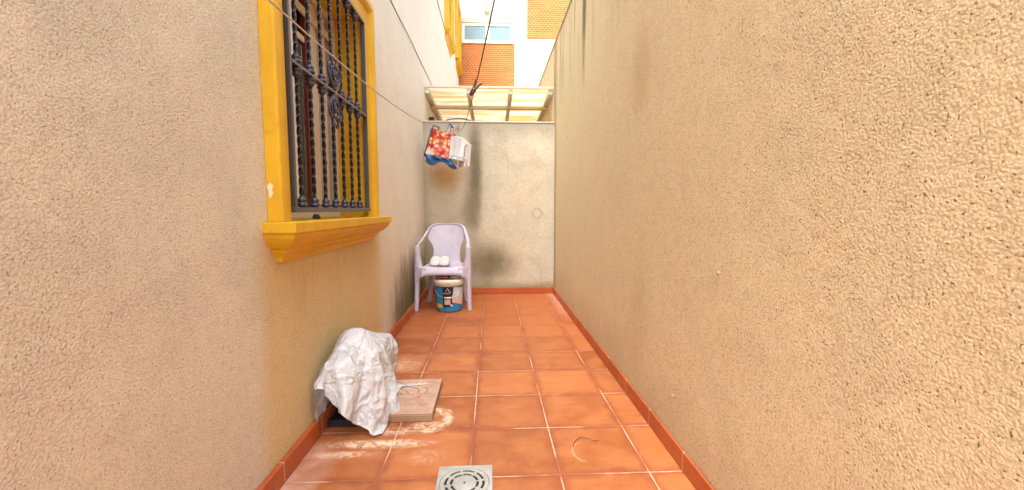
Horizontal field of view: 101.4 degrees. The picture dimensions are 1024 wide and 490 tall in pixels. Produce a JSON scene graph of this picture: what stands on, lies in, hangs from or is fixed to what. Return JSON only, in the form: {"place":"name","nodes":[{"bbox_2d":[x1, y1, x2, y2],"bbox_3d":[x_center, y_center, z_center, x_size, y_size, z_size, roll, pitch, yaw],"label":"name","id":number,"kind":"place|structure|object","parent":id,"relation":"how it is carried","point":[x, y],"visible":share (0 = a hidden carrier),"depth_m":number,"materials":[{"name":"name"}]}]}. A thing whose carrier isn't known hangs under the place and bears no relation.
{"place":"outdoors","nodes":[
{"label":"outdoors","id":0,"kind":"place"},
{"bbox_2d":[280,293,695,489],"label":"floor","id":1,"kind":"structure","parent":0,"point":[532,391],"depth_m":1.93,"materials":[{"name":"tile"}]},
{"bbox_2d":[327,408,356,426],"bbox_3d":[-0.776,0.789,2.071,0.127,0.031,0.375,0,5,-3],"label":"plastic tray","id":2,"kind":"object","parent":1,"relation":"on","point":[336,419],"visible":0.26,"depth_m":1.89,"materials":[{"name":"black plastic"}]},
{"bbox_2d":[388,379,442,421],"bbox_3d":[-0.545,0.779,2.124,0.336,0.039,0.400,0,5,-3],"label":"patterned paver","id":3,"kind":"object","parent":1,"relation":"on","point":[418,403],"visible":0.65,"depth_m":2.06,"materials":[{"name":"concrete"}]},
{"bbox_2d":[414,223,471,311],"bbox_3d":[-0.674,0.206,4.224,0.555,0.832,0.538,0,5,-3],"label":"plastic chair","id":4,"kind":"object","parent":1,"relation":"on","point":[446,239],"visible":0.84,"depth_m":4.33,"materials":[{"name":"white plastic"}]},
{"bbox_2d":[429,256,439,266],"bbox_3d":[-0.761,0.156,4.183,0.110,0.091,0.247,0,5,-3],"label":"slipper","id":5,"kind":"object","parent":4,"relation":"on","point":[434,261],"visible":0.88,"depth_m":4.10,"materials":[{"name":"white fabric"}]},
{"bbox_2d":[439,256,450,266],"bbox_3d":[-0.671,0.155,4.187,0.110,0.091,0.247,0,5,-3],"label":"slipper","id":6,"kind":"object","parent":4,"relation":"on","point":[444,261],"visible":1,"depth_m":4.11,"materials":[{"name":"white fabric"}]},
{"bbox_2d":[433,276,464,311],"bbox_3d":[-0.613,0.476,4.092,0.304,0.314,0.314,0,5,-3],"label":"paint bucket","id":7,"kind":"object","parent":1,"relation":"on","point":[449,294],"visible":0.97,"depth_m":3.98,"materials":[{"name":"plastic"}]},
{"bbox_2d":[435,275,449,278],"bbox_3d":[-0.664,0.306,4.033,0.150,0.031,0.180,0,5,-3],"label":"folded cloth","id":8,"kind":"object","parent":7,"relation":"on","point":[442,277],"visible":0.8,"depth_m":3.98,"materials":[{"name":"red fabric"}]},
{"bbox_2d":[450,275,460,278],"bbox_3d":[-0.546,0.304,4.039,0.110,0.037,0.157,0,5,-3],"label":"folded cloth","id":9,"kind":"object","parent":7,"relation":"on","point":[453,277],"visible":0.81,"depth_m":3.98,"materials":[{"name":"beige fabric"}]},
{"bbox_2d":[435,465,492,489],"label":"floor drain","id":10,"kind":"object","parent":1,"relation":"on","point":[473,477],"visible":1,"depth_m":1.52,"materials":[{"name":"metal"}]},
{"bbox_2d":[423,121,554,293],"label":"end wall","id":11,"kind":"structure","parent":1,"relation":"on","point":[495,198],"depth_m":4.80,"materials":[{"name":"paint"}]},
{"bbox_2d":[446,114,470,120],"bbox_3d":[-0.605,-1.462,4.736,0.278,0.126,0.047,0,5,-3],"label":"clothes hanger","id":12,"kind":"object","parent":11,"relation":"on","point":[457,118],"visible":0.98,"depth_m":4.74,"materials":[{"name":"grey plastic"}]},
{"bbox_2d":[538,0,1023,489],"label":"boundary wall","id":13,"kind":"structure","parent":1,"relation":"on","point":[831,192],"depth_m":0.97,"materials":[{"name":"beige paint"}]},
{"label":"neighbour floor","id":14,"kind":"structure","parent":0,"visible":0},
{"bbox_2d":[459,0,569,86],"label":"apartment facade","id":15,"kind":"structure","parent":14,"relation":"on","point":[521,37],"depth_m":9.93,"materials":[{"name":"orange brick"}]},
{"bbox_2d":[484,1,489,12],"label":"wall lamp","id":16,"kind":"object","parent":15,"relation":"attached to","point":[486,7],"visible":1,"depth_m":9.76,"materials":[{"name":"beige plastic"}]},
{"bbox_2d":[462,18,512,43],"bbox_3d":[-0.576,-5.046,9.872,1.206,0.565,0.042,0,5,-3],"label":"window","id":17,"kind":"structure","parent":15,"relation":"in","point":[474,30],"depth_m":9.87,"materials":[{"name":"white metal"}]},
{"bbox_3d":[-0.603,-1.320,4.688,0.011,0.049,0.049,0,5,-3],"label":"wall hook","id":18,"kind":"object","parent":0,"visible":0},
{"bbox_2d":[268,0,456,129],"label":"clothes line","id":19,"kind":"object","parent":18,"relation":"hanging from","point":[288,17],"visible":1,"depth_m":1.22,"materials":[{"name":"plastic"}]},
{"bbox_2d":[424,123,456,168],"bbox_3d":[-0.754,-1.034,4.410,0.360,0.476,0.180,0,5,-3],"label":"shopping bag","id":20,"kind":"object","parent":19,"relation":"hanging from","point":[437,149],"visible":0.88,"depth_m":4.36,"materials":[{"name":"red plastic"}]},
{"bbox_2d":[458,0,494,129],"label":"clothes line","id":21,"kind":"object","parent":18,"relation":"hanging from","point":[482,53],"visible":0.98,"depth_m":1.17,"materials":[{"name":"grey"}]},
{"bbox_2d":[449,136,470,167],"bbox_3d":[-0.539,-0.965,4.357,0.228,0.320,0.138,0,5,-3],"label":"cloth","id":22,"kind":"object","parent":21,"relation":"hanging from","point":[460,151],"visible":1,"depth_m":4.33,"materials":[{"name":"white fabric"}]},
{"bbox_2d":[469,79,481,95],"bbox_3d":[-0.141,-0.604,1.606,0.053,0.060,0.028,1,5,11],"label":"clothes peg","id":23,"kind":"object","parent":21,"relation":"attached to","point":[472,92],"visible":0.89,"depth_m":1.61,"materials":[{"name":"metal"}]},
{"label":"ground","id":24,"kind":"structure","parent":0,"visible":0},
{"bbox_2d":[0,0,462,489],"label":"house wall","id":25,"kind":"structure","parent":24,"relation":"on","point":[192,290],"depth_m":1.09,"materials":[{"name":"beige paint"}]},
{"bbox_2d":[296,9,299,41],"bbox_3d":[-2.312,-0.465,1.958,2.373,2.850,4.400,0,5,-3],"label":"room","id":26,"kind":"object","parent":25,"relation":"in","point":[297,20],"depth_m":3.60,"materials":[{"name":"paint"}]},
{"bbox_2d":[312,214,320,218],"bbox_3d":[-0.922,-0.135,1.973,0.036,0.022,0.035,0,5,-3],"label":"rubber stopper","id":27,"kind":"object","parent":25,"relation":"on","point":[316,216],"visible":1,"depth_m":1.96,"materials":[{"name":"black rubber"}]},
{"bbox_2d":[257,0,390,261],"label":"window","id":28,"kind":"structure","parent":25,"relation":"in","point":[290,235],"depth_m":2.09,"materials":[{"name":"yellow paint"}]},
{"bbox_2d":[390,0,431,84],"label":"wall cable","id":29,"kind":"object","parent":25,"relation":"attached to","point":[409,37],"depth_m":3.81,"materials":[{"name":"grey"}]},
{"bbox_2d":[444,0,455,56],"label":"window","id":30,"kind":"structure","parent":25,"relation":"in","point":[448,4],"depth_m":7.38,"materials":[{"name":"yellow paint"}]},
{"bbox_2d":[455,0,462,76],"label":"window","id":31,"kind":"structure","parent":25,"relation":"in","point":[458,55],"depth_m":9.03,"materials":[{"name":"yellow paint"}]},
{"bbox_2d":[425,85,552,121],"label":"pergola roof","id":32,"kind":"structure","parent":25,"relation":"attached to","point":[509,103],"depth_m":5.32,"materials":[{"name":"white metal"}]},
{"bbox_3d":[-0.718,0.626,2.062,0.180,0.276,0.292,0,5,-3],"label":"packed box","id":33,"kind":"object","parent":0,"visible":0},
{"bbox_2d":[313,328,426,434],"bbox_3d":[-0.646,0.600,1.979,0.411,0.411,0.576,0,5,-3],"label":"plastic bag","id":34,"kind":"object","parent":33,"relation":"on","point":[356,383],"visible":1,"depth_m":1.84,"materials":[{"name":"white plastic"}]}
]}

